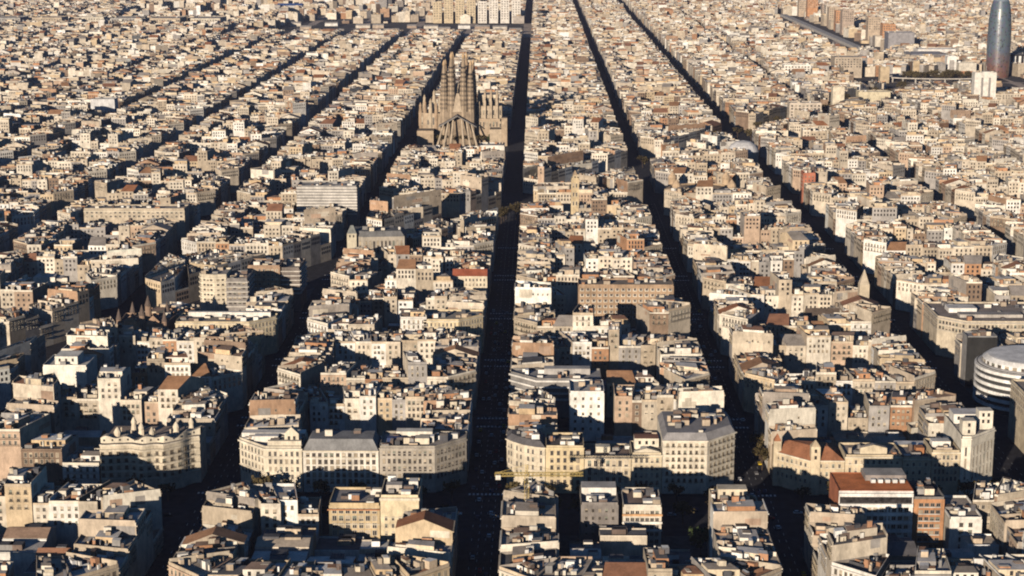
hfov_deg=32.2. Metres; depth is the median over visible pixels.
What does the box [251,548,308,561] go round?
courtyard hall
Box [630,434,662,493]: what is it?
gabled building
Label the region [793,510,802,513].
car
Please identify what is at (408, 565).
corner building
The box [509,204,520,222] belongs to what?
street tree
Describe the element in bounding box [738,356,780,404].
apartment building
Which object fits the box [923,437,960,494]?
arched building
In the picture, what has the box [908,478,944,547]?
brick stair block
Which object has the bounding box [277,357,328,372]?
apartment building
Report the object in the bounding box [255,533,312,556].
courtyard hall
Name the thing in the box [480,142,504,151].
striped white block
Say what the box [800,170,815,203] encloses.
red brick tower
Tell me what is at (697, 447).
grand hotel
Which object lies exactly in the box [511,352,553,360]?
apartment building
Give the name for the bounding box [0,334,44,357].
apartment building
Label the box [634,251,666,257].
corner building
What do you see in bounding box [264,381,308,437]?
corner building
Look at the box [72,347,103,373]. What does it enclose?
apartment building
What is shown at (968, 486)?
street tree
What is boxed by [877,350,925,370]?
apartment building
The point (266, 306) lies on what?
apartment building
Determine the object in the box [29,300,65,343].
apartment building
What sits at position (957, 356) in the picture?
apartment building
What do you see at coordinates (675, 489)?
street tree
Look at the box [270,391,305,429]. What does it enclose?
apartment building
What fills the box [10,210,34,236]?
corner building
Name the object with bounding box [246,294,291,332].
apartment building
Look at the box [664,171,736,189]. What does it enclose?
brick arena
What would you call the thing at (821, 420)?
apartment building
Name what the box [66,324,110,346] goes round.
apartment building
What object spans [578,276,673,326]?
brick apartment block
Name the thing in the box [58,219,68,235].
corner building
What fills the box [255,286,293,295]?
corner building
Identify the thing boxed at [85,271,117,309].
corner building
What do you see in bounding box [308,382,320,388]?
apartment building
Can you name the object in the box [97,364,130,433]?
apartment building
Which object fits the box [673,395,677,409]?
corner building
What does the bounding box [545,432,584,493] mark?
yellow apartment building
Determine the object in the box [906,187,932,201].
corner building
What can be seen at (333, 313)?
apartment building
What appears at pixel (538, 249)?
corner building
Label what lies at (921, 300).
apartment building
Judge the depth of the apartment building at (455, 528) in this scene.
761.45 m
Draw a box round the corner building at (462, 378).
[433,365,475,409]
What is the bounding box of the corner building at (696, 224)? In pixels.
[679,222,709,227]
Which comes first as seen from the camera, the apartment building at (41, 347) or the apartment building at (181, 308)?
the apartment building at (41, 347)
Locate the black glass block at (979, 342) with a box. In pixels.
[960,329,997,387]
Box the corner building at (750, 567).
[721,556,781,575]
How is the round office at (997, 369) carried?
on the ground at (188, 502)
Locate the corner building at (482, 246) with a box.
[465,237,493,270]
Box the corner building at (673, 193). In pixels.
[664,187,689,215]
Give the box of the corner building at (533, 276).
[516,270,551,280]
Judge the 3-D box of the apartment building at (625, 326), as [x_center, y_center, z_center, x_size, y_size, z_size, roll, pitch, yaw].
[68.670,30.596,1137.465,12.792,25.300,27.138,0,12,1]
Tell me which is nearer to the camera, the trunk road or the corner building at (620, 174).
the corner building at (620, 174)
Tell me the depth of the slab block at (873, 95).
2467.03 m
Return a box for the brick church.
[803,269,869,320]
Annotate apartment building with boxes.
[0,306,25,344]
[0,313,9,347]
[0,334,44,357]
[0,336,38,374]
[0,352,25,375]
[0,363,18,399]
[0,411,50,478]
[0,415,13,421]
[0,478,6,533]
[0,561,14,575]
[1,409,51,433]
[4,466,46,526]
[5,397,60,433]
[12,373,60,431]
[19,307,39,337]
[20,433,78,485]
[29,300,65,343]
[32,483,62,526]
[36,553,70,575]
[37,339,45,374]
[39,319,53,346]
[43,293,78,339]
[49,482,101,547]
[60,383,77,432]
[61,340,113,366]
[62,448,101,483]
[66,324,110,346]
[71,548,129,575]
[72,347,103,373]
[74,526,137,575]
[75,384,99,429]
[78,480,124,517]
[78,503,147,575]
[91,379,97,386]
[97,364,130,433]
[110,340,119,366]
[117,323,135,376]
[120,383,158,425]
[129,508,153,569]
[131,361,147,386]
[134,328,150,363]
[143,390,158,425]
[144,307,183,317]
[147,344,166,386]
[149,327,168,350]
[152,303,194,312]
[153,527,163,559]
[158,376,204,425]
[163,327,185,351]
[164,351,190,378]
[166,407,220,454]
[167,547,235,569]
[168,301,199,310]
[173,398,224,447]
[176,330,199,362]
[178,390,227,439]
[178,537,238,558]
[179,526,247,557]
[190,363,211,387]
[190,529,245,534]
[193,324,226,362]
[197,344,246,408]
[200,520,253,558]
[201,495,255,550]
[204,336,249,401]
[206,433,215,464]
[208,557,262,575]
[224,332,264,376]
[238,558,290,575]
[244,414,300,429]
[245,482,280,535]
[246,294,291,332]
[246,301,285,340]
[247,339,258,386]
[248,347,255,391]
[248,348,252,396]
[248,390,298,414]
[254,309,282,347]
[258,354,261,381]
[264,291,293,325]
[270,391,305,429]
[272,482,297,525]
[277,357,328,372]
[281,353,325,364]
[282,560,315,575]
[285,313,288,335]
[286,355,333,368]
[288,345,332,356]
[293,338,332,348]
[294,335,334,363]
[297,496,321,535]
[299,405,301,429]
[300,387,327,435]
[306,311,353,322]
[308,299,350,316]
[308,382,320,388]
[312,561,341,575]
[321,292,360,314]
[321,361,356,391]
[323,391,344,429]
[326,330,355,363]
[328,318,354,331]
[331,299,358,318]
[341,562,372,575]
[342,384,360,430]
[346,364,371,386]
[348,314,382,331]
[349,330,371,367]
[359,380,382,431]
[365,365,383,383]
[365,555,405,575]
[370,330,387,367]
[376,384,401,435]
[383,364,407,387]
[386,328,406,364]
[387,537,453,575]
[392,387,413,430]
[395,510,455,575]
[400,306,426,330]
[401,329,425,364]
[402,506,458,564]
[403,350,426,386]
[405,382,445,427]
[417,327,456,365]
[421,410,470,460]
[421,419,469,470]
[423,387,473,436]
[425,399,472,452]
[427,365,447,384]
[432,344,478,360]
[433,353,477,396]
[434,288,461,308]
[434,357,476,404]
[435,337,479,388]
[447,294,484,313]
[449,291,486,324]
[449,338,480,349]
[454,522,456,575]
[479,345,480,380]
[484,307,485,340]
[498,544,556,572]
[499,532,558,557]
[500,499,555,528]
[500,525,555,536]
[503,498,554,505]
[506,420,557,451]
[507,404,556,425]
[508,393,554,407]
[508,404,557,424]
[510,356,553,370]
[511,335,553,356]
[511,348,555,365]
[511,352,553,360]
[513,304,554,318]
[514,280,550,309]
[514,301,549,312]
[533,336,558,365]
[537,318,556,336]
[537,556,591,575]
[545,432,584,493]
[546,336,571,365]
[551,286,565,317]
[553,315,572,336]
[560,331,591,367]
[573,303,593,336]
[582,558,607,575]
[588,333,608,378]
[593,316,609,336]
[603,562,646,575]
[606,370,636,417]
[608,315,629,334]
[608,320,621,369]
[612,383,634,435]
[618,332,646,371]
[630,330,640,335]
[632,388,645,435]
[633,370,658,388]
[636,301,668,335]
[640,333,670,378]
[641,385,664,430]
[643,545,671,575]
[648,294,683,301]
[656,341,699,381]
[656,382,687,429]
[659,344,702,361]
[659,362,709,384]
[662,356,706,365]
[669,564,703,575]
[677,384,724,410]
[691,556,744,575]
[708,301,712,326]
[708,516,709,557]
[709,495,768,557]
[710,305,712,333]
[712,297,753,338]
[712,523,770,557]
[713,529,774,557]
[715,302,753,343]
[716,538,774,557]
[717,303,752,348]
[717,546,782,569]
[718,328,720,353]
[729,324,772,377]
[731,357,733,384]
[733,352,781,392]
[736,355,777,395]
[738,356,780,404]
[741,364,788,409]
[754,400,758,433]
[755,324,765,329]
[758,385,809,444]
[764,398,815,466]
[766,314,788,335]
[767,420,816,473]
[773,336,785,366]
[774,334,805,373]
[775,373,802,387]
[789,316,809,333]
[796,324,830,369]
[799,369,815,392]
[803,391,827,436]
[803,503,865,567]
[808,321,824,324]
[808,522,851,574]
[810,386,847,436]
[810,547,817,575]
[815,362,835,388]
[817,533,827,575]
[818,313,850,331]
[820,542,826,575]
[826,520,887,575]
[830,332,856,369]
[834,312,870,336]
[834,370,852,405]
[838,442,902,471]
[840,295,880,311]
[843,301,871,310]
[844,367,874,405]
[847,403,867,431]
[852,336,870,368]
[864,391,891,431]
[867,367,895,391]
[870,340,906,366]
[873,343,915,369]
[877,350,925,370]
[881,363,935,376]
[881,371,914,392]
[881,563,914,575]
[884,358,925,365]
[889,389,915,436]
[906,421,917,440]
[915,546,951,575]
[916,296,956,337]
[917,402,964,440]
[924,412,948,437]
[948,556,998,575]
[953,338,1003,380]
[973,481,999,533]
[979,553,1023,575]
[989,498,1023,542]
[996,332,1023,344]
[997,510,1023,554]
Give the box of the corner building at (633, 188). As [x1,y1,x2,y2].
[616,177,642,203]
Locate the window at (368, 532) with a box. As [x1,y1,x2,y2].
[365,530,370,535]
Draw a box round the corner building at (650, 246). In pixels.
[644,241,662,253]
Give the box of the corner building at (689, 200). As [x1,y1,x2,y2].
[670,196,699,203]
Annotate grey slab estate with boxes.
[0,16,28,21]
[32,15,67,21]
[74,16,107,21]
[111,15,146,22]
[150,16,186,22]
[190,15,226,22]
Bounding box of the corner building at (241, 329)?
[220,325,263,335]
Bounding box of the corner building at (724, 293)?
[709,287,747,302]
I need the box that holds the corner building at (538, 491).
[502,480,557,535]
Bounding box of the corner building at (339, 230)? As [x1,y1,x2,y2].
[336,213,342,240]
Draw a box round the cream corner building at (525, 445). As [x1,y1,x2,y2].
[505,427,544,484]
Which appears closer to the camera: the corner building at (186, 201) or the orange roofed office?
the orange roofed office
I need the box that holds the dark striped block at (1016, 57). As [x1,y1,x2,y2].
[1009,52,1023,74]
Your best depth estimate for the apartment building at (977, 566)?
704.82 m
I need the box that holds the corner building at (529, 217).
[520,209,548,224]
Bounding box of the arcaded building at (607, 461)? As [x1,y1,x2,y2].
[584,443,631,493]
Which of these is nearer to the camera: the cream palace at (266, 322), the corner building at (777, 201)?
the cream palace at (266, 322)
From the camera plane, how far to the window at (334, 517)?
786.00 m
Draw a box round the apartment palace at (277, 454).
[238,425,307,491]
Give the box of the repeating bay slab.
[83,203,189,239]
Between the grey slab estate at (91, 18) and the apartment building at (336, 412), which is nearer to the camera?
the apartment building at (336, 412)
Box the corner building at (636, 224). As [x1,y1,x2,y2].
[626,222,654,227]
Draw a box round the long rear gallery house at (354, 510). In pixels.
[327,487,381,539]
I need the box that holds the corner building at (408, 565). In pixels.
[390,553,449,575]
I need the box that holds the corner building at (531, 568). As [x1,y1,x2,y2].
[498,557,556,575]
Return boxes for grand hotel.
[657,408,736,493]
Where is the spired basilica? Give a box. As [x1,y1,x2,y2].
[417,51,506,146]
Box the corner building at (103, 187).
[94,178,122,197]
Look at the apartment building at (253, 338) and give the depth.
1083.07 m
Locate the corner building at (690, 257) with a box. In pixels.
[687,240,717,272]
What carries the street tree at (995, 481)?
on the pavements
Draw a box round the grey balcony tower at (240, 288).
[225,270,254,310]
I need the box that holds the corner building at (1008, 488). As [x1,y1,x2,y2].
[994,477,1023,501]
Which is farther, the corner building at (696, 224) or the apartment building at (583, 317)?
the corner building at (696, 224)
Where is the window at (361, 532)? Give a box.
[359,530,363,535]
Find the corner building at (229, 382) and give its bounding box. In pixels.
[207,365,242,411]
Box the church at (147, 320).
[116,295,177,331]
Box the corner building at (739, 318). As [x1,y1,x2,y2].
[721,308,758,355]
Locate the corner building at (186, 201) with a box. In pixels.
[175,200,196,203]
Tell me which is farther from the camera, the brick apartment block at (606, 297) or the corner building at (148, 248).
the corner building at (148, 248)
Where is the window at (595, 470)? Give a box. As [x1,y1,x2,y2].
[593,468,597,474]
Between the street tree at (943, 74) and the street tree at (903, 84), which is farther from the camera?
the street tree at (943, 74)
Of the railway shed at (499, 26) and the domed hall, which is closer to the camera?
the domed hall
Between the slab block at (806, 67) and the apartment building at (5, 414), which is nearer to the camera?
the apartment building at (5, 414)
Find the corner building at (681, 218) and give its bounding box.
[674,211,702,241]
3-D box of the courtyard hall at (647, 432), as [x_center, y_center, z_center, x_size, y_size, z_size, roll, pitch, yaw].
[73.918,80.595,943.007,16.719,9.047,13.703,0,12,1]
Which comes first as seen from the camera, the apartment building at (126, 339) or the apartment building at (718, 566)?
the apartment building at (718, 566)
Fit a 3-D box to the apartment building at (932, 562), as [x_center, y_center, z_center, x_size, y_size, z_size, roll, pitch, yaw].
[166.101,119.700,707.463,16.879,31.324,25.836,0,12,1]
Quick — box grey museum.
[904,50,946,55]
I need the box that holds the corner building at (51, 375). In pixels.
[39,372,62,432]
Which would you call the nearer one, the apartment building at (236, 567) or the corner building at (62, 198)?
the apartment building at (236, 567)
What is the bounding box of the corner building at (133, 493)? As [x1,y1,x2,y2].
[101,479,161,529]
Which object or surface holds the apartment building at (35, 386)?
on the ground at (188, 502)
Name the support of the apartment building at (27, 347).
on the ground at (188, 502)
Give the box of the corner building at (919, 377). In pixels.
[889,366,935,392]
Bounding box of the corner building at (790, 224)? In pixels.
[781,222,808,228]
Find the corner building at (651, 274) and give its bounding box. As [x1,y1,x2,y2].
[639,269,674,289]
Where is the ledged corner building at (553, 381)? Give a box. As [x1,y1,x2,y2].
[509,366,600,417]
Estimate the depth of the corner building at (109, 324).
1087.64 m
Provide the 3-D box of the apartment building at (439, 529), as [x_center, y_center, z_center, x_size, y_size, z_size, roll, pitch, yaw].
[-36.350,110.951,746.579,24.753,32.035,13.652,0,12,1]
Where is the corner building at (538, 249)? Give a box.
[518,247,550,254]
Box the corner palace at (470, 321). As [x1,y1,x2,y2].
[423,309,483,353]
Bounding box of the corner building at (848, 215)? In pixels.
[835,205,863,242]
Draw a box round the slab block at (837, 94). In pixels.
[831,85,844,104]
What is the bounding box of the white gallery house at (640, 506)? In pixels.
[620,487,661,546]
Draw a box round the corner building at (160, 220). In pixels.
[144,217,176,224]
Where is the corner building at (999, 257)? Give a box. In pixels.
[993,253,1023,262]
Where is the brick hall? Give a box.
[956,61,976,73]
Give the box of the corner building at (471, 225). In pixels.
[465,221,490,232]
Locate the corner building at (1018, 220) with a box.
[1006,218,1023,223]
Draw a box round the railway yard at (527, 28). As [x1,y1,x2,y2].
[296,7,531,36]
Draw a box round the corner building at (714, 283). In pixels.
[702,273,736,309]
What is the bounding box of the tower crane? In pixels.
[495,464,582,501]
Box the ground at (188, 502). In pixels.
[0,0,1023,575]
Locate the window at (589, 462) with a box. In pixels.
[587,460,591,466]
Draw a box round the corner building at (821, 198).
[812,189,837,217]
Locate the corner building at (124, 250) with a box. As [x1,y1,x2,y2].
[107,244,141,257]
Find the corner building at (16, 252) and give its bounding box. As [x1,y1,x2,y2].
[2,250,23,275]
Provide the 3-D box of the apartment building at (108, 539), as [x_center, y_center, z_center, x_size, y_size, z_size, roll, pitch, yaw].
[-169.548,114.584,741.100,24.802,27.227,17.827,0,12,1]
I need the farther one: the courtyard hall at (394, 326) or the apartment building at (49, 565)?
the courtyard hall at (394, 326)
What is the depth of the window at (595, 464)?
866.63 m
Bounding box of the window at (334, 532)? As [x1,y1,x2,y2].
[332,530,337,535]
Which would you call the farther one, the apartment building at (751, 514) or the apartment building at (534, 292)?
the apartment building at (534, 292)
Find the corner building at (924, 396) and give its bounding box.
[912,386,955,421]
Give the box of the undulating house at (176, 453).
[99,417,206,490]
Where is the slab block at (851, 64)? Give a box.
[831,55,861,77]
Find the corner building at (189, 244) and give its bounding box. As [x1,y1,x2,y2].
[181,235,209,253]
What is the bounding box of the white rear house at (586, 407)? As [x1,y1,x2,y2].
[569,379,603,440]
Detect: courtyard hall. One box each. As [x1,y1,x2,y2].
[0,539,46,575]
[3,524,56,547]
[23,558,35,575]
[35,544,73,557]
[64,427,105,447]
[79,445,93,447]
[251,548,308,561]
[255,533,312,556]
[261,525,315,555]
[293,525,318,545]
[306,553,355,562]
[313,429,351,430]
[314,534,363,562]
[357,550,386,562]
[360,539,388,551]
[388,322,399,330]
[569,540,599,555]
[570,547,600,560]
[596,434,633,444]
[599,525,644,527]
[599,526,646,560]
[602,554,642,561]
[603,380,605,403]
[635,430,656,433]
[667,549,690,559]
[669,559,690,563]
[817,437,837,447]
[831,431,872,443]
[868,430,905,442]
[887,534,903,537]
[887,536,916,560]
[889,560,915,564]
[917,548,974,556]
[947,557,972,558]
[960,534,998,556]
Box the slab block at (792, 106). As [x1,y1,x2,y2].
[787,101,821,117]
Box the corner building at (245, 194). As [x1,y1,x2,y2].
[237,188,264,200]
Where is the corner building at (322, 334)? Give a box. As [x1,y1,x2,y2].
[302,331,335,363]
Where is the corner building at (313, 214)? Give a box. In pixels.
[304,205,335,224]
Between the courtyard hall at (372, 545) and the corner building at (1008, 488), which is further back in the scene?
the corner building at (1008, 488)
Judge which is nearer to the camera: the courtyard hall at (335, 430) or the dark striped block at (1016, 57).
the courtyard hall at (335, 430)
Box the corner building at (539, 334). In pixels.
[512,331,552,340]
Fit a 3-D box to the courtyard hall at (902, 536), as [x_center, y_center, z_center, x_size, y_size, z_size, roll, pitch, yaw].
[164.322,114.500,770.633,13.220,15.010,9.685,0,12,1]
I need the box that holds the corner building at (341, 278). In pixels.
[330,267,366,286]
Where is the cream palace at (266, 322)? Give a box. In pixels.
[175,311,278,354]
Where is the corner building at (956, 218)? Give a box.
[936,211,966,222]
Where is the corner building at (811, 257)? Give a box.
[804,252,835,263]
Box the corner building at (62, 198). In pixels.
[49,186,73,215]
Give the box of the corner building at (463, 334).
[439,330,480,340]
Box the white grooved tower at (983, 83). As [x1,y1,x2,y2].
[971,66,996,100]
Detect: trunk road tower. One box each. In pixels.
[797,0,805,16]
[806,0,817,16]
[820,2,831,21]
[824,4,836,14]
[827,6,839,27]
[833,10,840,30]
[840,9,853,34]
[865,16,880,39]
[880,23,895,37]
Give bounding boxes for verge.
[780,17,1023,89]
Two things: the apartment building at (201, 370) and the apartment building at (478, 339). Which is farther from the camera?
the apartment building at (478, 339)
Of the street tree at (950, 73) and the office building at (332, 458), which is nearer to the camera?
the office building at (332, 458)
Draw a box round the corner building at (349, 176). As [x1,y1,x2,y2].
[340,173,365,178]
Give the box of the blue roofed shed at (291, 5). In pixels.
[277,3,303,7]
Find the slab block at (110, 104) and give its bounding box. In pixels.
[90,97,117,112]
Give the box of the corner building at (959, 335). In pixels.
[955,328,1000,342]
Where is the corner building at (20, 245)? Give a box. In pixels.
[13,237,41,252]
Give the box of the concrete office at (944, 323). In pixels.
[922,300,1023,357]
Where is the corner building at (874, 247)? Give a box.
[862,236,892,273]
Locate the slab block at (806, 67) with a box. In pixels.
[782,63,810,72]
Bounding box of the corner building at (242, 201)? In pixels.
[223,199,248,206]
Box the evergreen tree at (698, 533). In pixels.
[688,526,708,557]
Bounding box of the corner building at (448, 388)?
[429,385,459,393]
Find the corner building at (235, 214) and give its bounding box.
[212,211,241,219]
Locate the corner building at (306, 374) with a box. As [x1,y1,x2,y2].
[277,361,323,388]
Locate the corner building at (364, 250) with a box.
[343,245,374,257]
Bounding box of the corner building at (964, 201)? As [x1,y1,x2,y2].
[954,187,979,218]
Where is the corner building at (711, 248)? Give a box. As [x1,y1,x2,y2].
[693,240,727,261]
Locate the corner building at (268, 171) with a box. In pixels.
[250,165,274,190]
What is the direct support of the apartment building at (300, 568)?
on the ground at (188, 502)
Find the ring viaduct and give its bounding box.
[889,73,998,82]
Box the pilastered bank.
[347,223,406,258]
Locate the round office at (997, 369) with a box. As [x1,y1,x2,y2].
[973,345,1023,414]
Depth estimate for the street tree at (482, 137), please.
2146.84 m
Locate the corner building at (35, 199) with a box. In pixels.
[20,196,51,205]
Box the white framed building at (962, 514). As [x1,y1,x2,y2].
[942,495,981,548]
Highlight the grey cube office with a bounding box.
[884,31,914,49]
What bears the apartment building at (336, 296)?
on the ground at (188, 502)
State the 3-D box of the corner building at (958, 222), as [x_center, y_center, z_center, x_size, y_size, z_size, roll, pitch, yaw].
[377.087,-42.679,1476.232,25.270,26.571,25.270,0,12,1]
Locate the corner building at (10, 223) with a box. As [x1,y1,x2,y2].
[0,221,17,226]
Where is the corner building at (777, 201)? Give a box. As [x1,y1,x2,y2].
[765,198,791,204]
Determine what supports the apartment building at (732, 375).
on the ground at (188, 502)
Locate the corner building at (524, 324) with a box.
[513,312,551,335]
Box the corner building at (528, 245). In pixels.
[518,240,545,249]
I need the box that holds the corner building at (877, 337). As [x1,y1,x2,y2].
[867,330,906,366]
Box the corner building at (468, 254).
[459,251,491,257]
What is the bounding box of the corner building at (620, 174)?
[613,172,637,187]
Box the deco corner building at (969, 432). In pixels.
[943,407,995,494]
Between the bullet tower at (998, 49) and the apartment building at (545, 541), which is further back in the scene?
the bullet tower at (998, 49)
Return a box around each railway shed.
[290,22,301,25]
[300,25,311,29]
[325,22,338,25]
[356,24,370,27]
[372,24,384,27]
[407,24,416,27]
[424,25,438,28]
[458,24,469,28]
[475,25,489,29]
[492,25,506,28]
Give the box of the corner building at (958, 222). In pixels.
[954,220,975,225]
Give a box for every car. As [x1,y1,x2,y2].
[490,514,498,517]
[667,512,675,515]
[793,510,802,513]
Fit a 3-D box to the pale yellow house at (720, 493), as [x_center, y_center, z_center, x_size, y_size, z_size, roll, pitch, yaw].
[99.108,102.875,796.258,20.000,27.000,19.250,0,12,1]
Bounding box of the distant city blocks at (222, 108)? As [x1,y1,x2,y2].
[0,0,1023,563]
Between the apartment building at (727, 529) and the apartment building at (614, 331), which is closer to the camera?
the apartment building at (727, 529)
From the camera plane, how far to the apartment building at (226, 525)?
776.02 m
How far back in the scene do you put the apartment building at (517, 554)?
724.51 m
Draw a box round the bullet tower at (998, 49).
[986,0,1011,77]
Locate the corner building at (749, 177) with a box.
[745,175,765,188]
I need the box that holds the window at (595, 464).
[593,460,597,466]
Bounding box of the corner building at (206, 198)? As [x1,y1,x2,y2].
[193,188,215,215]
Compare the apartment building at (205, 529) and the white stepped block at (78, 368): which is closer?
the apartment building at (205, 529)
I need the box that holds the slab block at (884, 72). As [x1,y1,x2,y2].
[878,65,889,82]
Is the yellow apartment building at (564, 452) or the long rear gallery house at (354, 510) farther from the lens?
the yellow apartment building at (564, 452)
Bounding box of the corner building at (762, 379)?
[744,367,785,413]
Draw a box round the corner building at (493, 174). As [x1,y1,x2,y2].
[481,172,501,178]
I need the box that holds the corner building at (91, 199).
[74,197,98,202]
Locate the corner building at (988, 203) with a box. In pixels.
[974,200,1005,208]
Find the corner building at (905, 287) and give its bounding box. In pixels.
[895,274,926,311]
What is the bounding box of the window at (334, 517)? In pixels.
[332,515,336,520]
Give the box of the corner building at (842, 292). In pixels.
[832,285,857,304]
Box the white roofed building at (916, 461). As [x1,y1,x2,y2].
[894,441,931,480]
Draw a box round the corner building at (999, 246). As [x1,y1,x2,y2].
[981,239,1006,261]
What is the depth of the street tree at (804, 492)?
852.33 m
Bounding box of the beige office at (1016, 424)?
[1008,379,1023,453]
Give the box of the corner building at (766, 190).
[753,181,780,198]
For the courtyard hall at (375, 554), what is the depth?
755.81 m
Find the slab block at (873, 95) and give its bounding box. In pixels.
[856,89,890,105]
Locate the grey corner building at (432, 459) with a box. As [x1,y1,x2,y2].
[379,428,467,492]
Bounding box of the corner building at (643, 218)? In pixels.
[626,211,651,224]
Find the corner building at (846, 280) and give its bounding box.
[821,274,854,286]
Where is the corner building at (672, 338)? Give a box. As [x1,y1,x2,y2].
[656,333,697,371]
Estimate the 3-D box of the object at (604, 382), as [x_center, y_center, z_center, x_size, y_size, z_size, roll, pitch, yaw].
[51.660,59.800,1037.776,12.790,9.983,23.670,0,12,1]
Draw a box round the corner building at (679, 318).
[654,299,690,336]
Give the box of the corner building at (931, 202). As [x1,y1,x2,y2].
[927,200,951,204]
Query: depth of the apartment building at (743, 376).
1018.25 m
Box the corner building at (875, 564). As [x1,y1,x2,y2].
[831,553,889,575]
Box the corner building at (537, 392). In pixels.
[509,386,554,402]
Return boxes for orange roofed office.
[829,468,913,538]
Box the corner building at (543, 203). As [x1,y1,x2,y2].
[520,202,548,207]
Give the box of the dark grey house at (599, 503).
[579,481,618,541]
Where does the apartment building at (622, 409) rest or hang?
on the ground at (188, 502)
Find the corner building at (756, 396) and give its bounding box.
[755,385,781,399]
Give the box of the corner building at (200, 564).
[167,551,232,575]
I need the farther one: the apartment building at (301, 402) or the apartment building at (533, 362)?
the apartment building at (533, 362)
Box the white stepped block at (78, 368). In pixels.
[43,351,97,386]
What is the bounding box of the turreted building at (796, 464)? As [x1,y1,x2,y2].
[771,433,844,494]
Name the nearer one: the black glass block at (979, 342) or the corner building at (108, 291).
the black glass block at (979, 342)
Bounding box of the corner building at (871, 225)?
[845,220,877,230]
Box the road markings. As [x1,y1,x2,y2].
[163,205,1021,575]
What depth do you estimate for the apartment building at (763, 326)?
1136.35 m
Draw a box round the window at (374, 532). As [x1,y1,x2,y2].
[372,530,376,535]
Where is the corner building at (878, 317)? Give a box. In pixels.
[849,303,891,335]
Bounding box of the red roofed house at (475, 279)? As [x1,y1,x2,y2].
[452,269,487,305]
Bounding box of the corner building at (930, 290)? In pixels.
[910,287,949,295]
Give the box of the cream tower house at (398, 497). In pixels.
[379,474,422,541]
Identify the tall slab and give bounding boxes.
[433,1,441,22]
[444,0,452,22]
[455,0,464,22]
[467,0,475,22]
[478,1,486,22]
[489,0,497,22]
[500,0,508,22]
[512,0,520,22]
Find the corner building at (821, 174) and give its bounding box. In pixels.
[799,166,827,200]
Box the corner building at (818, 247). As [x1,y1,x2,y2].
[809,242,824,253]
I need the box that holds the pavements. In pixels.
[53,5,1023,573]
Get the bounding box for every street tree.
[56,476,78,485]
[123,475,145,483]
[157,482,175,500]
[251,472,273,483]
[283,479,298,488]
[312,480,331,501]
[345,481,366,486]
[422,485,429,495]
[443,479,460,501]
[478,135,487,141]
[498,206,508,220]
[498,210,507,223]
[505,481,520,489]
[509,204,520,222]
[543,483,558,491]
[557,495,562,506]
[568,495,579,511]
[635,155,647,167]
[635,481,651,486]
[664,483,684,502]
[672,501,694,523]
[703,485,716,498]
[732,127,742,138]
[744,127,751,137]
[749,431,764,458]
[752,445,768,469]
[753,121,762,125]
[773,116,783,119]
[794,485,811,503]
[822,103,827,112]
[896,80,908,87]
[918,72,927,77]
[929,69,940,76]
[939,71,948,81]
[945,70,955,82]
[955,71,964,77]
[956,477,978,495]
[964,71,971,77]
[988,477,1000,482]
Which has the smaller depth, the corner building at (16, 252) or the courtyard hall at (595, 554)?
the courtyard hall at (595, 554)
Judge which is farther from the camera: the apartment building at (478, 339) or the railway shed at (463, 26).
the railway shed at (463, 26)
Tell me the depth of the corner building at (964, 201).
1643.13 m
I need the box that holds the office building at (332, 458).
[302,428,380,491]
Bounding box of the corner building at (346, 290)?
[322,285,357,298]
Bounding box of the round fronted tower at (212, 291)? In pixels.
[198,266,231,310]
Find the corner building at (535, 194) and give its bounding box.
[533,189,543,201]
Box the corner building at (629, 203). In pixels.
[620,202,647,207]
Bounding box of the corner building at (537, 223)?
[519,221,549,227]
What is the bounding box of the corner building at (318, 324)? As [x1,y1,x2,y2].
[307,313,347,333]
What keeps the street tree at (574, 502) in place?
on the pavements
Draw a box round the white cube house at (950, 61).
[945,55,956,69]
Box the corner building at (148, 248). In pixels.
[127,238,156,272]
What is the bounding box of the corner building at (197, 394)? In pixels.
[178,386,227,402]
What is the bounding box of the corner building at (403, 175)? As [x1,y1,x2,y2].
[386,171,411,187]
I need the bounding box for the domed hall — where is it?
[728,140,758,162]
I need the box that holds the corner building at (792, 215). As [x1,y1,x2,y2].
[770,208,800,223]
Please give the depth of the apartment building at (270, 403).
913.50 m
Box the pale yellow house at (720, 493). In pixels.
[708,484,756,525]
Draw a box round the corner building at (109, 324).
[80,316,117,340]
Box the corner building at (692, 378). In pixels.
[664,367,709,386]
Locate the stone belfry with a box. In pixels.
[571,171,578,213]
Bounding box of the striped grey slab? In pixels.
[296,181,359,229]
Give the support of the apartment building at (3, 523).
on the ground at (188, 502)
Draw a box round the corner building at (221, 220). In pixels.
[201,218,228,227]
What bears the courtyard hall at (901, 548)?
on the ground at (188, 502)
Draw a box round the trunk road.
[780,14,860,48]
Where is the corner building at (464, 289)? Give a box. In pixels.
[449,287,486,297]
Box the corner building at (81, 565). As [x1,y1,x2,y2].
[63,552,118,575]
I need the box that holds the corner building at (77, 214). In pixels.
[57,208,83,222]
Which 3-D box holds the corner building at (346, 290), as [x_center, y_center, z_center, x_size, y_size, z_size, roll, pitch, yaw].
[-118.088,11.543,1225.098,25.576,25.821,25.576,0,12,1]
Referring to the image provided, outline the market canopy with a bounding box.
[913,47,955,52]
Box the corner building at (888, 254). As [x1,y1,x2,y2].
[875,252,910,260]
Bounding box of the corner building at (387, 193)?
[379,183,406,204]
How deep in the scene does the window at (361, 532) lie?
787.15 m
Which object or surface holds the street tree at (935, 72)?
on the pavements
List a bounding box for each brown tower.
[247,258,284,291]
[280,258,307,311]
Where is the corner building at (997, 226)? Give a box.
[990,212,1015,239]
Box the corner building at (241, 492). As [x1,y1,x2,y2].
[206,481,258,540]
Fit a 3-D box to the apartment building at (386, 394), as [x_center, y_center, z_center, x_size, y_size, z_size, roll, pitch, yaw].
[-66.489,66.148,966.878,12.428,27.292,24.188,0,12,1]

